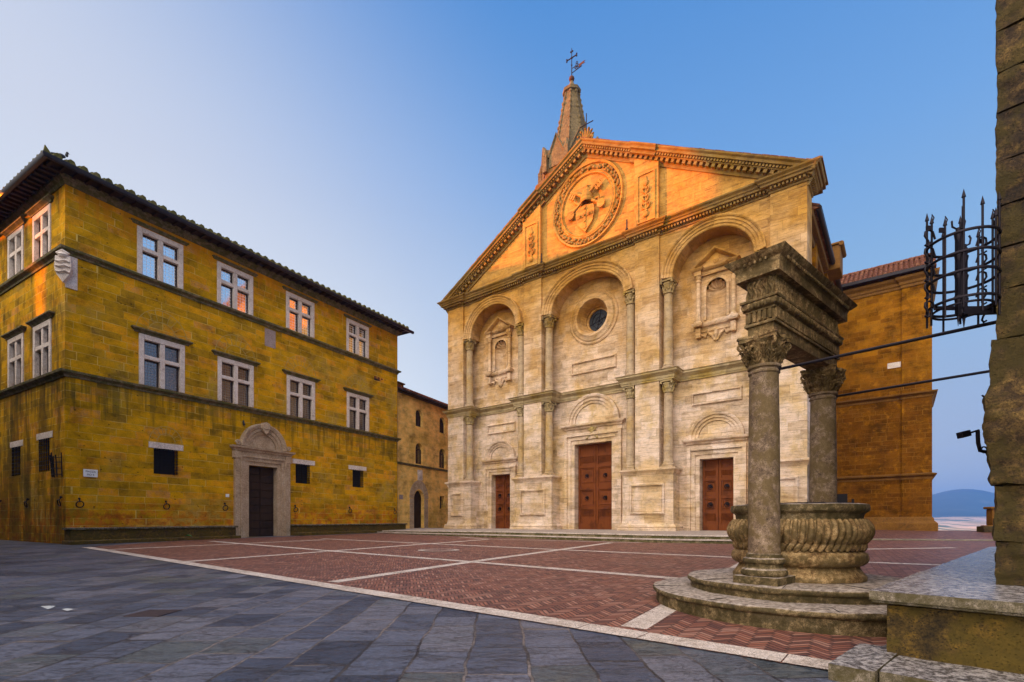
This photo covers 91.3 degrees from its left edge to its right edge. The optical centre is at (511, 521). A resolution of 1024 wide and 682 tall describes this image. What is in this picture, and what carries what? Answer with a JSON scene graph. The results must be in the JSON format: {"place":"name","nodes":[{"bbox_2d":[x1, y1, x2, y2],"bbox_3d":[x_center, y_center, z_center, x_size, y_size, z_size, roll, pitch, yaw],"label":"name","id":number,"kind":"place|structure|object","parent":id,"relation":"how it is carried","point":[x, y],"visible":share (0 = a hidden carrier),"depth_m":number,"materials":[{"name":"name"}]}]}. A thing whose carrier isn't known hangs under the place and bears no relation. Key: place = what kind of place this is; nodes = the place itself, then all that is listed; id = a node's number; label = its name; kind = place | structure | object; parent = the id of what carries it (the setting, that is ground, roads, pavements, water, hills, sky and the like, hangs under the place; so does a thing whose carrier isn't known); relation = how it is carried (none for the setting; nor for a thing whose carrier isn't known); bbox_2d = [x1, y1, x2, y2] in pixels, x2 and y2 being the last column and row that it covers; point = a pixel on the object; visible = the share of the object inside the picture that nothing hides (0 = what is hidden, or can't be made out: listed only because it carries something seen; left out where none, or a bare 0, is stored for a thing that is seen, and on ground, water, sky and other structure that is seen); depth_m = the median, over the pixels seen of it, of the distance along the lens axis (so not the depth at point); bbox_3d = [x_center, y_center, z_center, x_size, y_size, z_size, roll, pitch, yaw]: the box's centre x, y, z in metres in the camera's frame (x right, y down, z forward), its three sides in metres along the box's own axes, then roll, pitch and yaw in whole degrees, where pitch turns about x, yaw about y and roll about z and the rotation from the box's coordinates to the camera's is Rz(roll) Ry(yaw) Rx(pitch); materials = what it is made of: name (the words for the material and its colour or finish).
{"place":"outdoors","nodes":[
{"label":"outdoors","id":0,"kind":"place"},
{"bbox_2d":[0,533,837,681],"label":"street","id":1,"kind":"structure","parent":0,"point":[223,626],"depth_m":4.80,"materials":[{"name":"stone"}]},
{"bbox_2d":[123,610,180,616],"bbox_3d":[-4.330,1.102,6.050,0.420,0.022,0.420,0,0,0],"label":"drain cover","id":2,"kind":"object","parent":1,"relation":"on","point":[152,613],"visible":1,"depth_m":5.99,"materials":[{"name":"metal"}]},
{"bbox_2d":[0,145,413,544],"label":"palace","id":3,"kind":"structure","parent":1,"relation":"on","point":[153,355],"depth_m":24.11,"materials":[{"name":"yellow stone"}]},
{"bbox_2d":[1,216,26,279],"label":"window","id":4,"kind":"structure","parent":3,"relation":"in","point":[14,233],"depth_m":23.36,"materials":[{"name":"stone"}]},
{"bbox_2d":[1,325,26,387],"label":"window","id":5,"kind":"structure","parent":3,"relation":"in","point":[14,338],"depth_m":23.38,"materials":[{"name":"stone"}]},
{"bbox_2d":[25,193,53,262],"bbox_3d":[-20.474,-12.590,21.807,2.600,2.440,0.400,0,0,30],"label":"window","id":6,"kind":"structure","parent":3,"relation":"in","point":[40,213],"depth_m":21.82,"materials":[{"name":"stone"}]},
{"bbox_2d":[25,310,54,377],"bbox_3d":[-20.431,-7.610,21.782,2.600,2.580,0.400,0,0,30],"label":"window","id":7,"kind":"structure","parent":3,"relation":"in","point":[41,325],"depth_m":21.78,"materials":[{"name":"stone"}]},
{"bbox_2d":[51,152,68,159],"bbox_3d":[-18.053,-14.730,20.012,0.136,0.380,0.588,0,0,38],"label":"pigeon","id":8,"kind":"object","parent":3,"relation":"on","point":[66,154],"visible":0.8,"depth_m":20.07,"materials":[{"name":"grey"}]},
{"bbox_2d":[83,469,97,476],"bbox_3d":[-17.948,-2.080,21.309,0.027,0.320,0.500,0,0,30],"label":"street sign","id":9,"kind":"object","parent":3,"relation":"attached to","point":[89,473],"visible":1,"depth_m":21.30,"materials":[{"name":"white ceramic"}]},
{"bbox_2d":[131,218,188,288],"bbox_3d":[-16.648,-12.560,23.689,0.320,2.380,2.440,0,0,30],"label":"window","id":10,"kind":"structure","parent":3,"relation":"in","point":[160,258],"depth_m":23.62,"materials":[{"name":"stone"}]},
{"bbox_2d":[131,325,193,392],"bbox_3d":[-16.579,-7.610,23.729,0.400,2.580,2.600,0,0,30],"label":"window","id":11,"kind":"structure","parent":3,"relation":"in","point":[161,362],"depth_m":23.68,"materials":[{"name":"stone"}]},
{"bbox_2d":[212,254,257,315],"bbox_3d":[-14.837,-12.560,26.800,0.320,2.380,2.440,0,0,30],"label":"window","id":12,"kind":"structure","parent":3,"relation":"in","point":[234,286],"depth_m":26.73,"materials":[{"name":"stone"}]},
{"bbox_2d":[211,349,260,407],"bbox_3d":[-14.788,-7.590,26.805,0.400,2.540,2.600,0,0,30],"label":"window","id":13,"kind":"structure","parent":3,"relation":"in","point":[235,379],"depth_m":26.76,"materials":[{"name":"stone"}]},
{"bbox_2d":[249,466,272,536],"bbox_3d":[-14.284,-1.130,28.271,0.115,3.980,1.720,0,0,30],"label":"door","id":14,"kind":"structure","parent":3,"relation":"in","point":[260,478],"depth_m":28.28,"materials":[{"name":"brown wood"}]},
{"bbox_2d":[282,285,318,337],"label":"window","id":15,"kind":"structure","parent":3,"relation":"in","point":[299,311],"depth_m":30.20,"materials":[{"name":"stone"}]},
{"bbox_2d":[282,369,320,419],"bbox_3d":[-12.765,-7.620,30.279,0.400,2.600,2.600,0,0,30],"label":"window","id":16,"kind":"structure","parent":3,"relation":"in","point":[300,392],"depth_m":30.24,"materials":[{"name":"stone"}]},
{"bbox_2d":[343,313,371,358],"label":"window","id":17,"kind":"structure","parent":3,"relation":"in","point":[357,335],"depth_m":34.08,"materials":[{"name":"stone"}]},
{"bbox_2d":[343,387,373,431],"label":"window","id":18,"kind":"structure","parent":3,"relation":"in","point":[357,405],"depth_m":34.12,"materials":[{"name":"stone"}]},
{"bbox_2d":[374,376,447,528],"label":"stone house","id":19,"kind":"structure","parent":1,"relation":"on","point":[422,461],"depth_m":41.38,"materials":[{"name":"stone"}]},
{"bbox_2d":[414,491,420,527],"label":"door","id":20,"kind":"structure","parent":19,"relation":"in","point":[417,497],"depth_m":41.25,"materials":[{"name":"brown wood"}]},
{"bbox_2d":[416,410,420,426],"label":"window","id":21,"kind":"structure","parent":19,"relation":"in","point":[418,418],"depth_m":41.29,"materials":[{"name":"black glass"}]},
{"bbox_2d":[416,444,420,463],"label":"window","id":22,"kind":"structure","parent":19,"relation":"in","point":[418,452],"depth_m":41.29,"materials":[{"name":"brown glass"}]},
{"bbox_2d":[439,449,443,467],"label":"window","id":23,"kind":"structure","parent":19,"relation":"in","point":[441,457],"depth_m":44.35,"materials":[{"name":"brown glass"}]},
{"bbox_2d":[440,418,443,432],"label":"window","id":24,"kind":"structure","parent":19,"relation":"in","point":[441,422],"depth_m":44.35,"materials":[{"name":"black glass"}]},
{"bbox_2d":[828,0,1023,681],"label":"rusticated palace","id":25,"kind":"structure","parent":1,"relation":"on","point":[960,619],"depth_m":4.18,"materials":[{"name":"brown stone"}]},
{"bbox_2d":[924,189,1001,331],"bbox_3d":[3.974,-2.245,4.358,0.582,1.090,0.544,0,0,44],"label":"torch cage","id":26,"kind":"object","parent":25,"relation":"attached to","point":[960,306],"visible":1,"depth_m":4.33,"materials":[{"name":"metal"}]},
{"bbox_2d":[956,429,986,455],"bbox_3d":[4.697,-0.724,5.044,0.380,0.425,0.074,0,0,2],"label":"spotlight","id":27,"kind":"object","parent":25,"relation":"attached to","point":[963,434],"visible":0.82,"depth_m":5.04,"materials":[{"name":"metal"}]},
{"bbox_2d":[0,0,996,494],"label":"sky","id":28,"kind":"structure","parent":0,"point":[373,151],"materials":[{"name":"blue"}]},
{"bbox_2d":[81,533,995,669],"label":"brick square","id":29,"kind":"structure","parent":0,"point":[612,600],"depth_m":11.11,"materials":[{"name":"red brick"}]},
{"bbox_2d":[83,537,951,668],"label":"paving bands","id":30,"kind":"object","parent":29,"relation":"on","point":[648,619],"visible":0.83,"depth_m":6.36,"materials":[{"name":"stone"}]},
{"bbox_2d":[377,528,993,543],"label":"church steps","id":31,"kind":"structure","parent":29,"relation":"on","point":[683,532],"depth_m":24.52,"materials":[{"name":"stone"}]},
{"bbox_2d":[378,530,731,540],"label":"step edges","id":32,"kind":"object","parent":31,"relation":"on","point":[570,536],"visible":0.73,"depth_m":24.07,"materials":[{"name":"stone"}]},
{"bbox_2d":[437,48,939,530],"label":"church","id":33,"kind":"structure","parent":31,"relation":"on","point":[589,303],"depth_m":29.58,"materials":[{"name":"stone"}]},
{"bbox_2d":[496,475,509,528],"bbox_3d":[-0.498,-1.395,34.618,1.600,3.710,0.175,0,0,38],"label":"door","id":34,"kind":"structure","parent":33,"relation":"in","point":[502,481],"depth_m":34.64,"materials":[{"name":"brown wood"}]},
{"bbox_2d":[569,288,617,344],"bbox_3d":[5.029,-12.270,30.141,3.260,3.260,0.970,0,0,38],"label":"round window","id":35,"kind":"structure","parent":33,"relation":"in","point":[595,314],"depth_m":30.18,"materials":[{"name":"stone"}]},
{"bbox_2d":[578,442,611,529],"bbox_3d":[5.104,-2.130,30.268,2.460,5.180,0.175,0,0,38],"label":"door","id":36,"kind":"structure","parent":33,"relation":"in","point":[594,460],"depth_m":30.25,"materials":[{"name":"brown wood"}]},
{"bbox_2d":[703,458,732,530],"bbox_3d":[10.713,-1.395,25.917,1.620,3.710,0.175,0,0,38],"label":"door","id":37,"kind":"structure","parent":33,"relation":"in","point":[718,473],"depth_m":25.93,"materials":[{"name":"brown wood"}]},
{"bbox_2d":[837,494,847,501],"bbox_3d":[21.247,-0.720,32.397,0.800,2.200,0.120,0,0,38],"label":"side door","id":38,"kind":"structure","parent":33,"relation":"in","point":[840,497],"depth_m":32.27,"materials":[{"name":"black"}]},
{"bbox_2d":[653,241,995,636],"bbox_3d":[3.860,-0.907,6.468,3.634,4.389,3.976,0,0,-40],"label":"well","id":39,"kind":"object","parent":29,"relation":"on","point":[798,568],"visible":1,"depth_m":5.87,"materials":[{"name":"stone"}]},
{"bbox_2d":[873,530,992,538],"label":"square","id":40,"kind":"structure","parent":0,"point":[898,534],"depth_m":26.40,"materials":[{"name":"brick"}]},
{"bbox_2d":[977,507,994,532],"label":"parapet pier","id":41,"kind":"structure","parent":40,"relation":"on","point":[987,527],"depth_m":27.81,"materials":[{"name":"brown stone"}]},
{"bbox_2d":[933,517,985,530],"bbox_3d":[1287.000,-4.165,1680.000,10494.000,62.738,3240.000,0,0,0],"label":"valley","id":42,"kind":"structure","parent":0,"point":[961,523],"depth_m":1572.51,"materials":[{"name":"white"}]},
{"bbox_2d":[932,489,994,516],"bbox_3d":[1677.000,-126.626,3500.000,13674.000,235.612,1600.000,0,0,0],"label":"mountain","id":43,"kind":"structure","parent":0,"point":[963,503],"depth_m":3317.11,"materials":[{"name":"blue"}]}
]}

